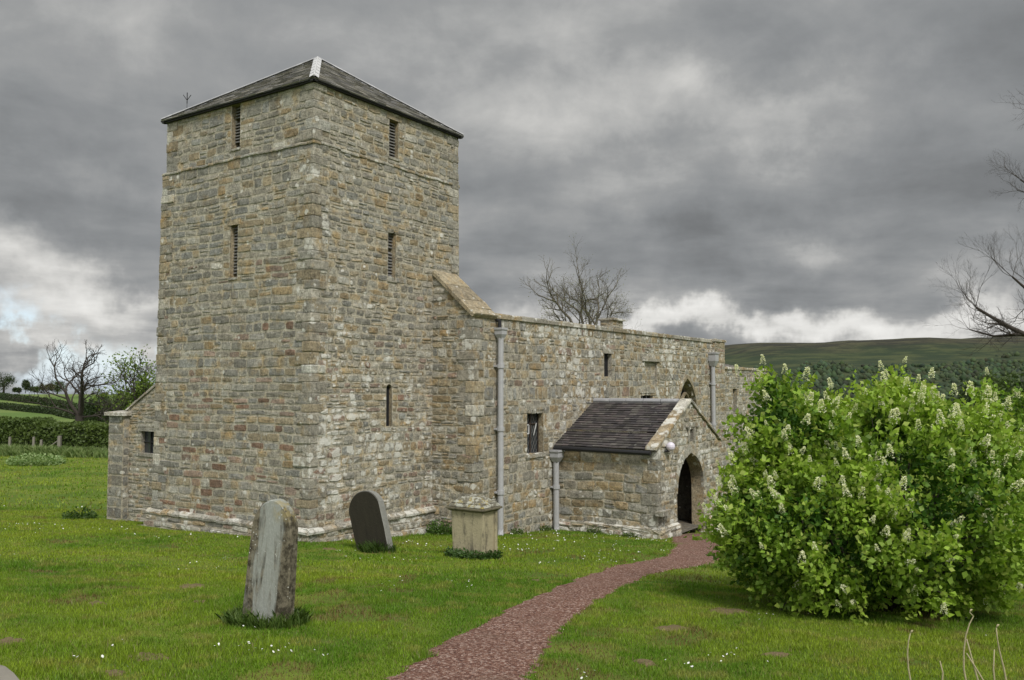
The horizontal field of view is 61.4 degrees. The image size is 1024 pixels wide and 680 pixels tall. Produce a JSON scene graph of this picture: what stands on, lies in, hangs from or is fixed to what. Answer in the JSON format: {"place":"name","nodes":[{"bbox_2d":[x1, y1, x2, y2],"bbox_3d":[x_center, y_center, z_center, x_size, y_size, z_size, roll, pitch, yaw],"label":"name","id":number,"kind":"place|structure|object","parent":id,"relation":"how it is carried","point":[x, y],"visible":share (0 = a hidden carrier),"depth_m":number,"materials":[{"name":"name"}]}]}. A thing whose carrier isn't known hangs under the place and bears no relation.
{"place":"outdoors","nodes":[
{"label":"outdoors","id":0,"kind":"place"},
{"bbox_2d":[0,394,1023,679],"bbox_3d":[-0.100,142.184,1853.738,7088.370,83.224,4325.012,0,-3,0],"label":"ground","id":1,"kind":"structure","parent":0,"point":[88,496],"depth_m":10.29,"materials":[{"name":"green plant"}]},
{"bbox_2d":[0,372,16,392],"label":"skyline tree","id":2,"kind":"object","parent":1,"relation":"on","point":[11,379],"visible":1,"depth_m":312.68,"materials":[{"name":"green plant"}]},
{"bbox_2d":[0,665,18,679],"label":"headstone","id":3,"kind":"object","parent":1,"relation":"on","point":[6,673],"visible":1,"depth_m":5.01,"materials":[{"name":"grey stone"}]},
{"bbox_2d":[0,637,23,645],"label":"earth","id":4,"kind":"structure","parent":1,"relation":"on","point":[6,639],"depth_m":7.61,"materials":[{"name":"brown soil"}]},
{"bbox_2d":[12,387,21,392],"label":"skyline bush","id":5,"kind":"object","parent":1,"relation":"on","point":[16,389],"visible":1,"depth_m":316.09,"materials":[{"name":"green plant"}]},
{"bbox_2d":[21,379,30,392],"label":"skyline tree","id":6,"kind":"object","parent":1,"relation":"on","point":[26,385],"visible":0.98,"depth_m":319.06,"materials":[{"name":"green plant"}]},
{"bbox_2d":[29,386,39,392],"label":"skyline bush","id":7,"kind":"object","parent":1,"relation":"on","point":[34,391],"visible":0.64,"depth_m":321.68,"materials":[{"name":"green plant"}]},
{"bbox_2d":[6,453,66,465],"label":"nettle patch","id":8,"kind":"object","parent":1,"relation":"on","point":[32,460],"visible":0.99,"depth_m":43.44,"materials":[{"name":"green plant"}]},
{"bbox_2d":[37,383,55,392],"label":"skyline bush","id":9,"kind":"object","parent":1,"relation":"on","point":[49,388],"visible":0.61,"depth_m":325.65,"materials":[{"name":"green plant"}]},
{"bbox_2d":[0,392,96,412],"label":"hedge","id":10,"kind":"object","parent":1,"relation":"on","point":[3,396],"visible":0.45,"depth_m":227.89,"materials":[{"name":"green plant"}]},
{"bbox_2d":[0,402,105,422],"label":"hedge","id":11,"kind":"object","parent":1,"relation":"on","point":[29,408],"visible":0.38,"depth_m":183.17,"materials":[{"name":"green plant"}]},
{"bbox_2d":[0,443,107,457],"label":"grass verge","id":12,"kind":"object","parent":1,"relation":"on","point":[67,451],"depth_m":49.01,"materials":[{"name":"green plant"}]},
{"bbox_2d":[0,415,108,448],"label":"hedge","id":13,"kind":"object","parent":1,"relation":"on","point":[49,431],"visible":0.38,"depth_m":54.20,"materials":[{"name":"green plant"}]},
{"bbox_2d":[53,436,61,447],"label":"fence post","id":14,"kind":"object","parent":1,"relation":"on","point":[59,441],"visible":0.63,"depth_m":52.62,"materials":[{"name":"grey stone"}]},
{"bbox_2d":[51,380,67,393],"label":"skyline tree","id":15,"kind":"object","parent":1,"relation":"on","point":[56,390],"visible":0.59,"depth_m":329.00,"materials":[{"name":"green plant"}]},
{"bbox_2d":[6,339,131,423],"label":"bare tree","id":16,"kind":"object","parent":1,"relation":"on","point":[82,389],"visible":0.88,"depth_m":61.51,"materials":[{"name":"brown plant"}]},
{"bbox_2d":[62,506,98,518],"bbox_3d":[-11.217,4.513,22.407,0.864,0.418,0.892,-1,-3,22],"label":"weed clump","id":17,"kind":"object","parent":1,"relation":"on","point":[82,515],"visible":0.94,"depth_m":22.33,"materials":[{"name":"green plant"}]},
{"bbox_2d":[73,394,111,421],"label":"bush","id":18,"kind":"object","parent":1,"relation":"on","point":[90,409],"visible":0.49,"depth_m":82.88,"materials":[{"name":"green plant"}]},
{"bbox_2d":[101,399,123,423],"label":"bush","id":19,"kind":"object","parent":1,"relation":"on","point":[106,417],"visible":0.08,"depth_m":77.38,"materials":[{"name":"green plant"}]},
{"bbox_2d":[103,669,125,675],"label":"earth","id":20,"kind":"structure","parent":1,"relation":"on","point":[115,671],"depth_m":6.64,"materials":[{"name":"brown soil"}]},
{"bbox_2d":[87,344,156,411],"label":"leafing tree","id":21,"kind":"object","parent":1,"relation":"on","point":[142,386],"visible":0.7,"depth_m":71.26,"materials":[{"name":"green plant"}]},
{"bbox_2d":[127,652,170,660],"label":"earth","id":22,"kind":"structure","parent":1,"relation":"on","point":[148,654],"depth_m":7.22,"materials":[{"name":"brown soil"}]},
{"bbox_2d":[179,583,204,588],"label":"earth","id":23,"kind":"structure","parent":1,"relation":"on","point":[191,585],"depth_m":11.07,"materials":[{"name":"brown soil"}]},
{"bbox_2d":[215,604,313,629],"bbox_3d":[-2.564,2.869,9.003,1.023,0.223,1.001,0,-3,0],"label":"grass tuft","id":24,"kind":"object","parent":1,"relation":"on","point":[235,617],"visible":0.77,"depth_m":8.77,"materials":[{"name":"green plant"}]},
{"bbox_2d":[242,499,297,622],"bbox_3d":[-2.515,2.372,9.037,0.550,1.400,0.150,2,-4,19],"label":"headstone","id":25,"kind":"object","parent":1,"relation":"on","point":[270,582],"visible":0.9,"depth_m":8.97,"materials":[{"name":"grey stone"}]},
{"bbox_2d":[349,490,392,549],"bbox_3d":[-2.752,3.565,16.713,0.780,1.300,0.170,-23,-17,26],"label":"headstone","id":26,"kind":"object","parent":1,"relation":"on","point":[368,516],"visible":0.92,"depth_m":16.64,"materials":[{"name":"grey stone"}]},
{"bbox_2d":[356,539,397,552],"bbox_3d":[-2.577,3.913,16.487,0.930,0.314,0.869,0,-3,0],"label":"weed clump","id":27,"kind":"object","parent":1,"relation":"on","point":[371,547],"visible":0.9,"depth_m":16.30,"materials":[{"name":"green plant"}]},
{"bbox_2d":[104,56,768,541],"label":"church","id":28,"kind":"structure","parent":1,"relation":"on","point":[334,334],"depth_m":20.47,"materials":[{"name":"stone"}]},
{"bbox_2d":[425,518,451,535],"bbox_3d":[-1.680,4.481,20.622,0.789,0.474,0.792,0,-3,0],"label":"weed clump","id":29,"kind":"object","parent":1,"relation":"on","point":[440,529],"visible":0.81,"depth_m":20.50,"materials":[{"name":"green plant"}]},
{"bbox_2d":[444,546,502,559],"bbox_3d":[-0.717,3.945,15.976,1.117,0.300,1.041,0,-3,0],"label":"weed clump","id":30,"kind":"object","parent":1,"relation":"on","point":[455,552],"visible":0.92,"depth_m":15.67,"materials":[{"name":"green plant"}]},
{"bbox_2d":[445,495,501,554],"bbox_3d":[-0.712,3.563,16.100,0.874,1.280,0.624,-2,-4,34],"label":"pedestal tomb","id":31,"kind":"object","parent":1,"relation":"on","point":[474,522],"visible":0.83,"depth_m":15.92,"materials":[{"name":"stone"}]},
{"bbox_2d":[4,505,966,678],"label":"daisies","id":32,"kind":"object","parent":1,"relation":"on","point":[102,656],"visible":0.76,"depth_m":16.15,"materials":[{"name":"white plant"}]},
{"bbox_2d":[510,525,523,534],"bbox_3d":[0.118,4.790,21.712,0.270,0.267,0.519,-2,-4,35],"label":"weed clump","id":33,"kind":"object","parent":1,"relation":"on","point":[520,530],"visible":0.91,"depth_m":21.66,"materials":[{"name":"green plant"}]},
{"bbox_2d":[539,525,551,530],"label":"weed clump","id":34,"kind":"object","parent":1,"relation":"on","point":[547,527],"visible":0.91,"depth_m":22.85,"materials":[{"name":"green plant"}]},
{"bbox_2d":[518,236,641,328],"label":"bare tree","id":35,"kind":"object","parent":1,"relation":"on","point":[584,301],"visible":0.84,"depth_m":50.02,"materials":[{"name":"brown plant"}]},
{"bbox_2d":[587,525,601,532],"bbox_3d":[2.161,4.950,22.530,0.480,0.255,0.221,-2,-4,33],"label":"weed clump","id":36,"kind":"object","parent":1,"relation":"on","point":[592,530],"visible":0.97,"depth_m":22.52,"materials":[{"name":"green plant"}]},
{"bbox_2d":[622,532,637,537],"bbox_3d":[3.001,4.970,21.999,0.458,0.186,0.211,-2,-4,31],"label":"weed clump","id":37,"kind":"object","parent":1,"relation":"on","point":[632,535],"visible":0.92,"depth_m":21.94,"materials":[{"name":"green plant"}]},
{"bbox_2d":[634,659,654,666],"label":"earth","id":38,"kind":"structure","parent":1,"relation":"on","point":[646,661],"depth_m":7.57,"materials":[{"name":"brown soil"}]},
{"bbox_2d":[654,625,690,630],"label":"earth","id":39,"kind":"structure","parent":1,"relation":"on","point":[666,628],"depth_m":9.36,"materials":[{"name":"brown soil"}]},
{"bbox_2d":[708,607,751,614],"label":"earth","id":40,"kind":"structure","parent":1,"relation":"on","point":[729,610],"depth_m":10.43,"materials":[{"name":"brown soil"}]},
{"bbox_2d":[761,652,791,657],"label":"earth","id":41,"kind":"structure","parent":1,"relation":"on","point":[777,654],"depth_m":7.96,"materials":[{"name":"brown soil"}]},
{"bbox_2d":[810,385,851,407],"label":"valley tree","id":42,"kind":"object","parent":1,"relation":"on","point":[821,396],"visible":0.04,"depth_m":149.59,"materials":[{"name":"green plant"}]},
{"bbox_2d":[684,354,1023,624],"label":"lilac shrub","id":43,"kind":"object","parent":1,"relation":"on","point":[922,570],"visible":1,"depth_m":10.27,"materials":[{"name":"green plant"}]},
{"bbox_2d":[907,630,912,679],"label":"dry stalk","id":44,"kind":"object","parent":1,"relation":"on","point":[907,656],"visible":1,"depth_m":3.53,"materials":[{"name":"beige plant"}]},
{"bbox_2d":[943,377,981,412],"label":"valley tree","id":45,"kind":"object","parent":1,"relation":"on","point":[962,394],"visible":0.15,"depth_m":75.23,"materials":[{"name":"green plant"}]},
{"bbox_2d":[963,609,973,679],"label":"dry stalk","id":46,"kind":"object","parent":1,"relation":"on","point":[964,646],"visible":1,"depth_m":3.44,"materials":[{"name":"beige plant"}]},
{"bbox_2d":[966,639,978,679],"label":"dry stalk","id":47,"kind":"object","parent":1,"relation":"on","point":[972,660],"visible":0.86,"depth_m":3.24,"materials":[{"name":"beige plant"}]},
{"bbox_2d":[926,92,1023,363],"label":"bare tree","id":48,"kind":"object","parent":1,"relation":"on","point":[1015,332],"visible":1,"depth_m":21.80,"materials":[{"name":"brown plant"}]},
{"bbox_2d":[966,653,983,679],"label":"dry stalk","id":49,"kind":"object","parent":1,"relation":"on","point":[978,672],"visible":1,"depth_m":3.14,"materials":[{"name":"beige plant"}]},
{"bbox_2d":[938,367,1023,587],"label":"lilac shrub","id":50,"kind":"object","parent":1,"relation":"on","point":[1019,413],"visible":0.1,"depth_m":14.19,"materials":[{"name":"green plant"}]},
{"bbox_2d":[993,649,994,679],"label":"dry stalk","id":51,"kind":"object","parent":1,"relation":"on","point":[993,665],"visible":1,"depth_m":3.53,"materials":[{"name":"beige plant"}]},
{"bbox_2d":[996,624,1006,679],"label":"dry stalk","id":52,"kind":"object","parent":1,"relation":"on","point":[997,625],"visible":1,"depth_m":3.34,"materials":[{"name":"beige plant"}]},
{"bbox_2d":[980,370,1023,427],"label":"valley tree","id":53,"kind":"object","parent":1,"relation":"on","point":[1002,386],"visible":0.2,"depth_m":89.20,"materials":[{"name":"green plant"}]},
{"bbox_2d":[1009,367,1023,418],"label":"valley tree","id":54,"kind":"object","parent":1,"relation":"on","point":[1016,377],"visible":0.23,"depth_m":70.21,"materials":[{"name":"green plant"}]},
{"bbox_2d":[0,0,1023,393],"label":"sky","id":55,"kind":"structure","parent":0,"point":[759,171],"materials":[{"name":"grey"}]},
{"bbox_2d":[383,534,719,679],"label":"path","id":56,"kind":"structure","parent":0,"point":[508,643],"depth_m":8.87,"materials":[{"name":"brown gravel"}]},
{"bbox_2d":[725,336,1023,402],"bbox_3d":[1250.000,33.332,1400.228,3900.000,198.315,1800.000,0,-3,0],"label":"hills","id":57,"kind":"structure","parent":0,"point":[793,357],"depth_m":1157.53,"materials":[{"name":"green plant"}]},
{"bbox_2d":[733,351,1023,402],"bbox_3d":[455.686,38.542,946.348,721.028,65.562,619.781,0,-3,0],"label":"woodland","id":58,"kind":"object","parent":57,"relation":"on","point":[825,369],"visible":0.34,"depth_m":923.79,"materials":[{"name":"green plant"}]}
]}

